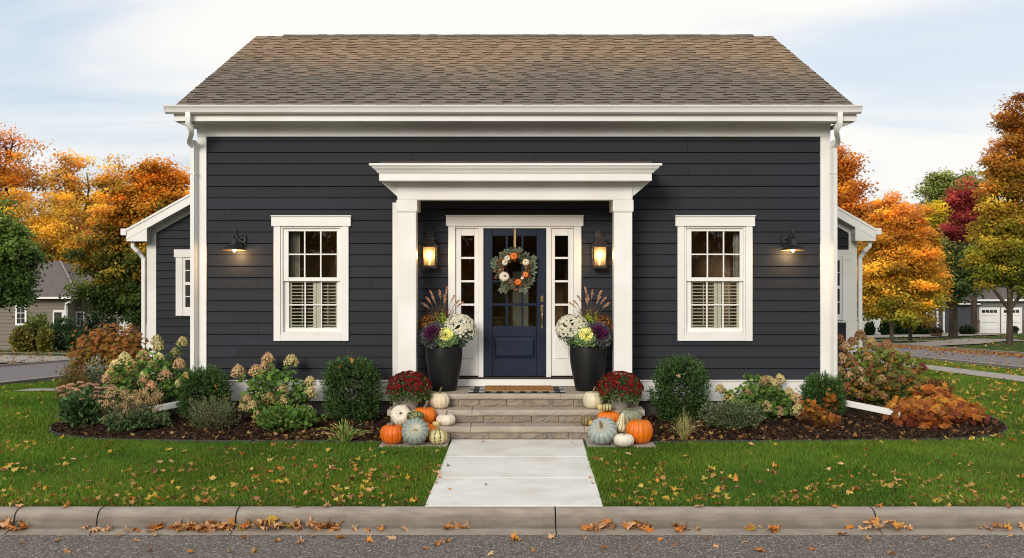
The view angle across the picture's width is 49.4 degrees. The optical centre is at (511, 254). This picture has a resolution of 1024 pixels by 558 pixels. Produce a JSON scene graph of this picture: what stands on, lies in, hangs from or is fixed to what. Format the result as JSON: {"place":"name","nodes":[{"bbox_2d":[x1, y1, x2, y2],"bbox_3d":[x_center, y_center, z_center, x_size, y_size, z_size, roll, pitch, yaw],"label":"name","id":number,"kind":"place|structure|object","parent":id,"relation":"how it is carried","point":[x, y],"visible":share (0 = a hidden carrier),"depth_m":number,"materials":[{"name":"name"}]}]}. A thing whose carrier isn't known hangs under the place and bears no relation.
{"place":"outdoors","nodes":[
{"label":"outdoors","id":0,"kind":"place"},
{"bbox_2d":[15,388,66,390],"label":"sidewalk","id":1,"kind":"structure","parent":0,"point":[40,389],"depth_m":20.00,"materials":[{"name":"concrete"}]},
{"bbox_2d":[0,355,93,362],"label":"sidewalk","id":2,"kind":"structure","parent":0,"point":[17,358],"depth_m":38.91,"materials":[{"name":"concrete"}]},
{"bbox_2d":[0,362,100,381],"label":"side street","id":3,"kind":"structure","parent":0,"point":[11,373],"depth_m":27.90,"materials":[{"name":"asphalt"}]},
{"bbox_2d":[379,438,449,447],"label":"paving","id":4,"kind":"structure","parent":0,"point":[403,443],"depth_m":13.44,"materials":[{"name":"stone"}]},
{"bbox_2d":[380,423,402,443],"bbox_3d":[-1.452,2.163,13.518,0.308,0.253,0.297,0,0,0],"label":"pumpkin","id":5,"kind":"object","parent":4,"relation":"on","point":[391,433],"visible":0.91,"depth_m":13.41,"materials":[{"name":"food"}]},
{"bbox_2d":[401,417,428,444],"bbox_3d":[-1.167,2.127,13.431,0.335,0.326,0.255,0,0,0],"label":"pumpkin","id":6,"kind":"object","parent":4,"relation":"on","point":[414,431],"visible":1,"depth_m":13.35,"materials":[{"name":"food"}]},
{"bbox_2d":[406,411,423,419],"bbox_3d":[-1.197,2.005,13.795,0.220,0.128,0.223,0,0,0],"label":"gourd","id":7,"kind":"object","parent":6,"relation":"on","point":[415,414],"visible":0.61,"depth_m":13.72,"materials":[{"name":"food"}]},
{"bbox_2d":[429,422,447,443],"bbox_3d":[-0.896,2.158,13.498,0.230,0.264,0.231,0,0,0],"label":"gourd","id":8,"kind":"object","parent":4,"relation":"on","point":[438,436],"visible":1,"depth_m":13.41,"materials":[{"name":"food"}]},
{"bbox_2d":[0,535,1023,557],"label":"street","id":9,"kind":"structure","parent":0,"point":[506,546],"depth_m":9.43,"materials":[{"name":"asphalt"}]},
{"bbox_2d":[0,333,1023,506],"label":"ground","id":10,"kind":"structure","parent":0,"point":[1019,345],"depth_m":11.98,"materials":[{"name":"plant"}]},
{"bbox_2d":[7,323,34,351],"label":"garden shrub","id":11,"kind":"object","parent":10,"relation":"on","point":[25,343],"visible":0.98,"depth_m":51.81,"materials":[{"name":"green plant"}]},
{"bbox_2d":[0,195,54,317],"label":"linden tree","id":12,"kind":"object","parent":10,"relation":"on","point":[19,255],"visible":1,"depth_m":33.67,"materials":[{"name":"green plant"}]},
{"bbox_2d":[24,309,51,350],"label":"garden shrub","id":13,"kind":"object","parent":10,"relation":"on","point":[34,324],"visible":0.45,"depth_m":52.85,"materials":[{"name":"green plant"}]},
{"bbox_2d":[0,359,75,366],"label":"curb","id":14,"kind":"structure","parent":10,"relation":"on","point":[28,363],"depth_m":33.40,"materials":[{"name":"concrete"}]},
{"bbox_2d":[34,325,55,351],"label":"garden shrub","id":15,"kind":"object","parent":10,"relation":"on","point":[44,338],"visible":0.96,"depth_m":51.33,"materials":[{"name":"green plant"}]},
{"bbox_2d":[0,372,98,385],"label":"curb","id":16,"kind":"structure","parent":10,"relation":"on","point":[34,380],"depth_m":22.63,"materials":[{"name":"concrete"}]},
{"bbox_2d":[0,122,99,263],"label":"maple tree","id":17,"kind":"object","parent":10,"relation":"on","point":[48,224],"visible":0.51,"depth_m":69.49,"materials":[{"name":"orange plant"}]},
{"bbox_2d":[40,314,83,351],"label":"garden shrub","id":18,"kind":"object","parent":10,"relation":"on","point":[66,330],"visible":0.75,"depth_m":52.23,"materials":[{"name":"green plant"}]},
{"bbox_2d":[0,260,124,349],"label":"ranch house","id":19,"kind":"structure","parent":10,"relation":"on","point":[51,304],"depth_m":55.01,"materials":[{"name":"beige"}]},
{"bbox_2d":[15,304,26,324],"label":"window","id":20,"kind":"structure","parent":19,"relation":"in","point":[20,316],"depth_m":54.96,"materials":[{"name":"white paint"}]},
{"bbox_2d":[76,311,84,326],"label":"window","id":21,"kind":"structure","parent":19,"relation":"in","point":[79,315],"depth_m":56.16,"materials":[{"name":"white paint"}]},
{"bbox_2d":[42,219,99,263],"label":"maple tree","id":22,"kind":"object","parent":10,"relation":"on","point":[80,228],"visible":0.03,"depth_m":75.47,"materials":[{"name":"orange plant"}]},
{"bbox_2d":[29,148,131,262],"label":"maple tree","id":23,"kind":"object","parent":10,"relation":"on","point":[73,184],"visible":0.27,"depth_m":81.47,"materials":[{"name":"orange plant"}]},
{"bbox_2d":[77,307,118,351],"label":"garden shrub","id":24,"kind":"object","parent":10,"relation":"on","point":[93,324],"visible":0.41,"depth_m":49.78,"materials":[{"name":"green plant"}]},
{"bbox_2d":[65,322,151,394],"bbox_3d":[-6.693,1.775,18.612,1.558,1.281,1.349,0,0,0],"label":"copper shrub","id":25,"kind":"object","parent":10,"relation":"on","point":[115,345],"visible":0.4,"depth_m":18.39,"materials":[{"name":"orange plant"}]},
{"bbox_2d":[58,154,189,344],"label":"maple tree","id":26,"kind":"object","parent":10,"relation":"on","point":[115,286],"visible":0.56,"depth_m":45.22,"materials":[{"name":"orange plant"}]},
{"bbox_2d":[119,320,146,346],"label":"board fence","id":27,"kind":"object","parent":10,"relation":"on","point":[123,325],"visible":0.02,"depth_m":50.00,"materials":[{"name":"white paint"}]},
{"bbox_2d":[49,422,382,443],"bbox_3d":[-5.108,2.372,15.779,3.046,0.193,7.746,0,0,-37],"label":"bed edging","id":28,"kind":"object","parent":10,"relation":"on","point":[207,441],"visible":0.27,"depth_m":13.67,"materials":[{"name":"plastic"}]},
{"bbox_2d":[56,390,387,443],"bbox_3d":[-4.245,2.311,16.610,5.490,0.274,6.120,0,0,0],"label":"mulch bed","id":29,"kind":"object","parent":10,"relation":"on","point":[193,431],"visible":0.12,"depth_m":14.08,"materials":[{"name":"soil"}]},
{"bbox_2d":[52,363,91,408],"bbox_3d":[-6.399,1.942,16.190,0.536,0.788,0.533,0,0,-35],"label":"spirea","id":30,"kind":"object","parent":29,"relation":"on","point":[70,379],"visible":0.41,"depth_m":16.16,"materials":[{"name":"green plant"}]},
{"bbox_2d":[54,381,117,426],"bbox_3d":[-5.667,1.985,14.709,0.839,0.590,0.753,0,0,0],"label":"sedum","id":31,"kind":"object","parent":29,"relation":"on","point":[81,407],"visible":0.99,"depth_m":14.56,"materials":[{"name":"green plant"}]},
{"bbox_2d":[79,354,109,403],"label":"shrub","id":32,"kind":"object","parent":29,"relation":"on","point":[91,375],"visible":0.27,"depth_m":16.58,"materials":[{"name":"green plant"}]},
{"bbox_2d":[94,387,171,432],"bbox_3d":[-4.830,1.973,14.289,0.972,0.588,0.792,0,0,0],"label":"aster","id":33,"kind":"object","parent":29,"relation":"on","point":[129,418],"visible":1,"depth_m":14.23,"materials":[{"name":"green plant"}]},
{"bbox_2d":[99,334,189,413],"bbox_3d":[-5.018,1.702,15.344,1.252,1.158,1.400,0,0,-16],"label":"hydrangea","id":34,"kind":"object","parent":29,"relation":"on","point":[143,377],"visible":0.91,"depth_m":15.14,"materials":[{"name":"green plant"}]},
{"bbox_2d":[173,362,234,418],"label":"boxwood","id":35,"kind":"object","parent":29,"relation":"on","point":[194,383],"visible":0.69,"depth_m":14.69,"materials":[{"name":"green plant"}]},
{"bbox_2d":[183,393,240,429],"bbox_3d":[-3.818,2.019,14.231,0.701,0.464,0.674,0,0,-42],"label":"catmint","id":36,"kind":"object","parent":29,"relation":"on","point":[206,418],"visible":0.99,"depth_m":14.16,"materials":[{"name":"green plant"}]},
{"bbox_2d":[230,352,317,417],"bbox_3d":[-3.183,1.792,14.879,1.219,0.989,1.022,0,0,0],"label":"hydrangea","id":37,"kind":"object","parent":29,"relation":"on","point":[258,400],"visible":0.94,"depth_m":14.77,"materials":[{"name":"green plant"}]},
{"bbox_2d":[251,401,327,432],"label":"geranium","id":38,"kind":"object","parent":29,"relation":"on","point":[289,416],"visible":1,"depth_m":14.10,"materials":[{"name":"green plant"}]},
{"bbox_2d":[315,416,377,443],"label":"ornamental grass","id":39,"kind":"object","parent":29,"relation":"on","point":[346,436],"depth_m":13.54,"materials":[{"name":"green plant"}]},
{"bbox_2d":[319,350,385,422],"bbox_3d":[-2.100,1.772,14.716,0.905,1.014,0.853,0,0,0],"label":"boxwood","id":40,"kind":"object","parent":29,"relation":"on","point":[337,381],"visible":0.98,"depth_m":14.54,"materials":[{"name":"green plant"}]},
{"bbox_2d":[121,34,901,416],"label":"clapboard house","id":41,"kind":"structure","parent":10,"relation":"on","point":[335,178],"depth_m":15.29,"materials":[{"name":"grey"}]},
{"bbox_2d":[222,228,246,251],"bbox_3d":[-3.764,-0.201,15.105,0.332,0.325,0.363,0,0,0],"label":"wall sconce","id":42,"kind":"object","parent":41,"relation":"attached to","point":[234,246],"depth_m":15.09,"materials":[{"name":"black metal"}]},
{"bbox_2d":[271,215,350,340],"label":"window","id":43,"kind":"structure","parent":41,"relation":"in","point":[311,252],"depth_m":15.34,"materials":[{"name":"white paint"}]},
{"bbox_2d":[421,229,438,268],"bbox_3d":[-1.121,-0.079,15.166,0.230,0.540,0.243,0,0,0],"label":"wall lantern","id":44,"kind":"object","parent":41,"relation":"attached to","point":[429,241],"depth_m":15.09,"materials":[{"name":"brown metal"}]},
{"bbox_2d":[484,229,545,375],"bbox_3d":[0.040,0.653,15.296,0.855,2.032,0.099,0,0,0],"label":"door","id":45,"kind":"structure","parent":41,"relation":"in","point":[508,350],"depth_m":15.30,"materials":[{"name":"blue paint"}]},
{"bbox_2d":[490,229,537,294],"bbox_3d":[0.027,0.091,15.186,0.662,0.904,0.213,0,0,0],"label":"wreath","id":46,"kind":"object","parent":45,"relation":"attached to","point":[530,263],"visible":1,"depth_m":15.18,"materials":[{"name":"green plant"}]},
{"bbox_2d":[513,272,527,325],"bbox_3d":[0.134,1.021,17.520,0.246,1.518,0.040,0,0,0],"label":"hall door","id":47,"kind":"structure","parent":41,"relation":"in","point":[516,275],"depth_m":17.50,"materials":[{"name":"wood"}]},
{"bbox_2d":[590,229,608,268],"bbox_3d":[1.191,-0.079,15.166,0.230,0.540,0.243,0,0,0],"label":"wall lantern","id":48,"kind":"object","parent":41,"relation":"attached to","point":[599,239],"depth_m":15.09,"materials":[{"name":"brown metal"}]},
{"bbox_2d":[675,215,755,340],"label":"window","id":49,"kind":"structure","parent":41,"relation":"in","point":[715,252],"depth_m":15.34,"materials":[{"name":"white paint"}]},
{"bbox_2d":[780,228,805,251],"bbox_3d":[3.813,-0.201,15.105,0.332,0.325,0.363,0,0,0],"label":"wall sconce","id":50,"kind":"object","parent":41,"relation":"attached to","point":[793,246],"depth_m":15.09,"materials":[{"name":"black metal"}]},
{"bbox_2d":[0,506,1023,534],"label":"curb","id":51,"kind":"structure","parent":10,"relation":"on","point":[570,520],"depth_m":10.02,"materials":[{"name":"concrete"}]},
{"bbox_2d":[0,333,1023,506],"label":"leaf litter","id":52,"kind":"object","parent":10,"relation":"on","point":[654,493],"visible":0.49,"depth_m":11.93,"materials":[{"name":"plant"}]},
{"bbox_2d":[426,439,602,506],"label":"front walk","id":53,"kind":"structure","parent":10,"relation":"on","point":[535,472],"depth_m":11.60,"materials":[{"name":"concrete"}]},
{"bbox_2d":[387,387,644,439],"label":"stone steps","id":54,"kind":"structure","parent":10,"relation":"on","point":[518,415],"depth_m":14.17,"materials":[{"name":"stone"}]},
{"bbox_2d":[390,405,410,424],"bbox_3d":[-1.401,2.016,14.037,0.266,0.256,0.208,0,0,0],"label":"pumpkin","id":55,"kind":"object","parent":54,"relation":"on","point":[398,415],"visible":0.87,"depth_m":13.97,"materials":[{"name":"food"}]},
{"bbox_2d":[385,370,432,409],"bbox_3d":[-1.323,1.722,14.271,0.630,0.491,0.581,0,0,0],"label":"chrysanthemum","id":56,"kind":"object","parent":54,"relation":"on","point":[418,381],"visible":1,"depth_m":14.14,"materials":[{"name":"red plant"}]},
{"bbox_2d":[415,400,436,423],"bbox_3d":[-1.102,1.990,14.089,0.295,0.308,0.282,0,0,26],"label":"pumpkin","id":57,"kind":"object","parent":54,"relation":"on","point":[430,415],"visible":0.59,"depth_m":13.99,"materials":[{"name":"food"}]},
{"bbox_2d":[429,387,449,408],"bbox_3d":[-0.933,1.834,14.319,0.261,0.279,0.265,0,0,0],"label":"pumpkin","id":58,"kind":"object","parent":54,"relation":"on","point":[439,400],"visible":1,"depth_m":14.23,"materials":[{"name":"food"}]},
{"bbox_2d":[436,411,454,425],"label":"pumpkin","id":59,"kind":"object","parent":54,"relation":"on","point":[446,419],"visible":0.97,"depth_m":13.91,"materials":[{"name":"food"}]},
{"bbox_2d":[418,287,476,391],"bbox_3d":[-0.869,1.107,14.798,0.815,1.386,0.659,0,0,0],"label":"planter","id":60,"kind":"object","parent":54,"relation":"on","point":[441,342],"visible":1,"depth_m":14.64,"materials":[{"name":"black ceramic"}]},
{"bbox_2d":[468,387,564,392],"bbox_3d":[0.063,1.796,14.809,1.275,0.009,0.621,0,0,0],"label":"plaid rug","id":61,"kind":"object","parent":54,"relation":"on","point":[482,390],"visible":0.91,"depth_m":14.61,"materials":[{"name":"fabric"}]},
{"bbox_2d":[485,385,553,390],"bbox_3d":[0.093,1.776,14.839,0.911,0.029,0.492,0,0,0],"label":"doormat","id":62,"kind":"object","parent":61,"relation":"on","point":[519,388],"visible":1,"depth_m":14.75,"materials":[{"name":"fabric"}]},
{"bbox_2d":[555,287,612,391],"bbox_3d":[0.983,1.108,14.802,0.824,1.384,0.656,0,0,0],"label":"planter","id":63,"kind":"object","parent":54,"relation":"on","point":[590,342],"visible":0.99,"depth_m":14.64,"materials":[{"name":"black ceramic"}]},
{"bbox_2d":[580,415,592,425],"bbox_3d":[0.939,2.073,13.982,0.161,0.142,0.159,0,0,45],"label":"gourd","id":64,"kind":"object","parent":54,"relation":"on","point":[585,420],"visible":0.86,"depth_m":13.93,"materials":[{"name":"food"}]},
{"bbox_2d":[583,386,603,408],"bbox_3d":[1.046,1.833,14.323,0.267,0.281,0.270,0,0,0],"label":"pumpkin","id":65,"kind":"object","parent":54,"relation":"on","point":[591,400],"visible":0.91,"depth_m":14.22,"materials":[{"name":"food"}]},
{"bbox_2d":[602,403,611,410],"bbox_3d":[1.201,1.913,14.020,0.131,0.098,0.135,0,0,0],"label":"gourd","id":66,"kind":"object","parent":54,"relation":"on","point":[607,407],"visible":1,"depth_m":13.97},
{"bbox_2d":[597,411,619,422],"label":"pumpkin","id":67,"kind":"object","parent":54,"relation":"on","point":[613,416],"visible":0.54,"depth_m":13.93,"materials":[{"name":"food"}]},
{"bbox_2d":[596,370,643,409],"bbox_3d":[1.381,1.725,14.268,0.619,0.486,0.588,0,0,0],"label":"chrysanthemum","id":68,"kind":"object","parent":54,"relation":"on","point":[610,381],"visible":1,"depth_m":14.14,"materials":[{"name":"red plant"}]},
{"bbox_2d":[619,408,640,420],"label":"pumpkin","id":69,"kind":"object","parent":54,"relation":"on","point":[631,413],"visible":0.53,"depth_m":13.95,"materials":[{"name":"food"}]},
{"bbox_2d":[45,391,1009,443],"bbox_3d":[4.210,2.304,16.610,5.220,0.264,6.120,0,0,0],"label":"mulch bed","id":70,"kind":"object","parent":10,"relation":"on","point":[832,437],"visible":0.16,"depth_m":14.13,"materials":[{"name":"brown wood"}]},
{"bbox_2d":[645,352,712,421],"bbox_3d":[2.199,1.765,14.711,0.879,0.955,0.841,0,0,0],"label":"boxwood","id":71,"kind":"object","parent":70,"relation":"on","point":[668,404],"visible":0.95,"depth_m":14.54,"materials":[{"name":"green plant"}]},
{"bbox_2d":[669,407,706,439],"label":"ornamental grass","id":72,"kind":"object","parent":70,"relation":"on","point":[684,433],"depth_m":13.66,"materials":[{"name":"green plant"}]},
{"bbox_2d":[698,399,771,429],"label":"dusty shrub","id":73,"kind":"object","parent":70,"relation":"on","point":[743,410],"visible":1,"depth_m":14.17,"materials":[{"name":"green plant"}]},
{"bbox_2d":[715,373,803,420],"bbox_3d":[3.297,1.938,14.942,1.190,0.701,0.930,0,0,0],"label":"hydrangea","id":74,"kind":"object","parent":70,"relation":"on","point":[765,388],"visible":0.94,"depth_m":14.84,"materials":[{"name":"green plant"}]},
{"bbox_2d":[797,388,841,428],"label":"orange leaf plant","id":75,"kind":"object","parent":70,"relation":"on","point":[824,418],"visible":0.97,"depth_m":14.35,"materials":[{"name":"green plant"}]},
{"bbox_2d":[794,370,847,420],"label":"boxwood","id":76,"kind":"object","parent":70,"relation":"on","point":[816,386],"visible":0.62,"depth_m":14.72,"materials":[{"name":"green plant"}]},
{"bbox_2d":[837,329,928,409],"bbox_3d":[5.281,1.683,15.979,1.365,1.187,1.467,0,0,0],"label":"hydrangea","id":77,"kind":"object","parent":70,"relation":"on","point":[860,377],"visible":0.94,"depth_m":15.82,"materials":[{"name":"green plant"}]},
{"bbox_2d":[876,382,991,429],"bbox_3d":[5.561,2.024,14.904,1.552,0.554,1.268,0,0,-26],"label":"oakleaf shrub","id":78,"kind":"object","parent":70,"relation":"on","point":[935,408],"visible":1,"depth_m":14.55,"materials":[{"name":"orange plant"}]},
{"bbox_2d":[919,377,955,398],"bbox_3d":[6.075,1.996,16.014,0.655,0.487,0.530,0,0,0],"label":"barberry","id":79,"kind":"object","parent":70,"relation":"on","point":[936,383],"visible":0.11,"depth_m":15.98,"materials":[{"name":"orange plant"}]},
{"bbox_2d":[650,416,1007,443],"bbox_3d":[5.023,2.348,15.273,3.196,0.147,6.738,0,0,38],"label":"bed edging","id":80,"kind":"object","parent":10,"relation":"on","point":[767,441],"visible":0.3,"depth_m":13.69,"materials":[{"name":"plastic"}]},
{"bbox_2d":[837,142,886,262],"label":"maple tree","id":81,"kind":"object","parent":10,"relation":"on","point":[848,196],"visible":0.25,"depth_m":61.12,"materials":[{"name":"orange plant"}]},
{"bbox_2d":[864,321,875,334],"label":"garden shrub","id":82,"kind":"object","parent":10,"relation":"on","point":[869,328],"visible":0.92,"depth_m":75.83,"materials":[{"name":"green plant"}]},
{"bbox_2d":[857,278,883,333],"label":"white house","id":83,"kind":"structure","parent":10,"relation":"on","point":[877,323],"depth_m":80.00,"materials":[{"name":"paint"}]},
{"bbox_2d":[877,320,896,334],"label":"garden shrub","id":84,"kind":"object","parent":10,"relation":"on","point":[884,329],"visible":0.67,"depth_m":75.80,"materials":[{"name":"green plant"}]},
{"bbox_2d":[894,317,914,334],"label":"garden shrub","id":85,"kind":"object","parent":10,"relation":"on","point":[900,330],"visible":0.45,"depth_m":76.78,"materials":[{"name":"green plant"}]},
{"bbox_2d":[857,189,959,342],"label":"maple tree","id":86,"kind":"object","parent":10,"relation":"on","point":[897,270],"visible":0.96,"depth_m":51.22,"materials":[{"name":"orange plant"}]},
{"bbox_2d":[912,323,930,333],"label":"garden shrub","id":87,"kind":"object","parent":10,"relation":"on","point":[921,330],"visible":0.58,"depth_m":76.64,"materials":[{"name":"green plant"}]},
{"bbox_2d":[887,296,980,332],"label":"slate house","id":88,"kind":"structure","parent":10,"relation":"on","point":[964,314],"depth_m":85.00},
{"bbox_2d":[908,224,960,340],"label":"maple tree","id":89,"kind":"object","parent":10,"relation":"on","point":[936,238],"visible":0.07,"depth_m":57.39,"materials":[{"name":"orange plant"}]},
{"bbox_2d":[929,327,943,336],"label":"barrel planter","id":90,"kind":"object","parent":10,"relation":"on","point":[933,332],"visible":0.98,"depth_m":69.75,"materials":[{"name":"brown wood"}]},
{"bbox_2d":[919,197,955,231],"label":"ash tree","id":91,"kind":"object","parent":10,"relation":"on","point":[934,220],"visible":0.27,"depth_m":89.20,"materials":[{"name":"yellow plant"}]},
{"bbox_2d":[857,350,1023,369],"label":"curb","id":92,"kind":"structure","parent":10,"relation":"on","point":[980,363],"depth_m":30.09,"materials":[{"name":"concrete"}]},
{"bbox_2d":[857,340,1023,353],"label":"curb","id":93,"kind":"structure","parent":10,"relation":"on","point":[955,348],"depth_m":43.27,"materials":[{"name":"concrete"}]},
{"bbox_2d":[908,165,999,225],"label":"poplar tree","id":94,"kind":"object","parent":10,"relation":"on","point":[935,188],"visible":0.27,"depth_m":107.35,"materials":[{"name":"green plant"}]},
{"bbox_2d":[935,176,986,333],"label":"maple tree","id":95,"kind":"object","parent":10,"relation":"on","point":[960,203],"visible":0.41,"depth_m":79.44,"materials":[{"name":"red plant"}]},
{"bbox_2d":[932,231,989,337],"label":"oak tree","id":96,"kind":"object","parent":10,"relation":"on","point":[961,278],"visible":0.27,"depth_m":67.12,"materials":[{"name":"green plant"}]},
{"bbox_2d":[958,324,977,333],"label":"garden shrub","id":97,"kind":"object","parent":10,"relation":"on","point":[966,329],"visible":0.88,"depth_m":77.75,"materials":[{"name":"green plant"}]},
{"bbox_2d":[953,90,1023,343],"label":"maple tree","id":98,"kind":"object","parent":10,"relation":"on","point":[994,259],"visible":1,"depth_m":51.54,"materials":[{"name":"orange plant"}]},
{"bbox_2d":[0,0,1023,254],"label":"sky","id":99,"kind":"structure","parent":0,"point":[95,77],"materials":[{"name":"white"}]},
{"bbox_2d":[585,438,654,447],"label":"paving","id":100,"kind":"structure","parent":0,"point":[588,441],"depth_m":13.44,"materials":[{"name":"stone"}]},
{"bbox_2d":[588,417,616,444],"bbox_3d":[1.096,2.130,13.473,0.354,0.320,0.322,0,0,0],"label":"pumpkin","id":101,"kind":"object","parent":100,"relation":"on","point":[602,430],"visible":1,"depth_m":13.38,"materials":[{"name":"food"}]},
{"bbox_2d":[614,430,633,446],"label":"pumpkin","id":102,"kind":"object","parent":100,"relation":"on","point":[624,439],"visible":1,"depth_m":13.22,"materials":[{"name":"food"}]},
{"bbox_2d":[626,414,652,443],"bbox_3d":[1.554,2.112,13.553,0.334,0.355,0.331,0,0,0],"label":"pumpkin","id":103,"kind":"object","parent":100,"relation":"on","point":[640,430],"visible":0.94,"depth_m":13.44,"materials":[{"name":"food"}]},
{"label":"pumpkin","id":104,"kind":"object","parent":100,"relation":"on","visible":0},
{"bbox_2d":[616,411,625,432],"bbox_3d":[1.329,2.047,13.664,0.164,0.274,0.163,0,0,0],"label":"gourd","id":105,"kind":"object","parent":104,"relation":"on","point":[620,425],"visible":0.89,"depth_m":13.62,"materials":[{"name":"food"}]},
{"bbox_2d":[866,333,1005,337],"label":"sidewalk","id":106,"kind":"structure","parent":0,"point":[926,335],"depth_m":72.28,"materials":[{"name":"concrete"}]},
{"bbox_2d":[857,343,1023,365],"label":"side street","id":107,"kind":"structure","parent":0,"point":[995,358],"depth_m":35.51,"materials":[{"name":"asphalt"}]},
{"bbox_2d":[881,360,1023,381],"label":"sidewalk","id":108,"kind":"structure","parent":0,"point":[982,373],"depth_m":25.26,"materials":[{"name":"concrete"}]},
{"bbox_2d":[900,339,1017,345],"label":"driveway","id":109,"kind":"structure","parent":0,"point":[953,341],"depth_m":53.71,"materials":[{"name":"stone"}]},
{"bbox_2d":[963,285,1023,332],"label":"garage house","id":110,"kind":"structure","parent":0,"point":[991,312],"depth_m":84.97,"materials":[{"name":"grey"}]},
{"bbox_2d":[979,307,999,332],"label":"garage door","id":111,"kind":"structure","parent":110,"relation":"in","point":[986,314],"depth_m":84.97,"materials":[{"name":"white paint"}]},
{"bbox_2d":[1001,307,1021,332],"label":"garage door","id":112,"kind":"structure","parent":110,"relation":"in","point":[1017,311],"depth_m":84.97,"materials":[{"name":"white paint"}]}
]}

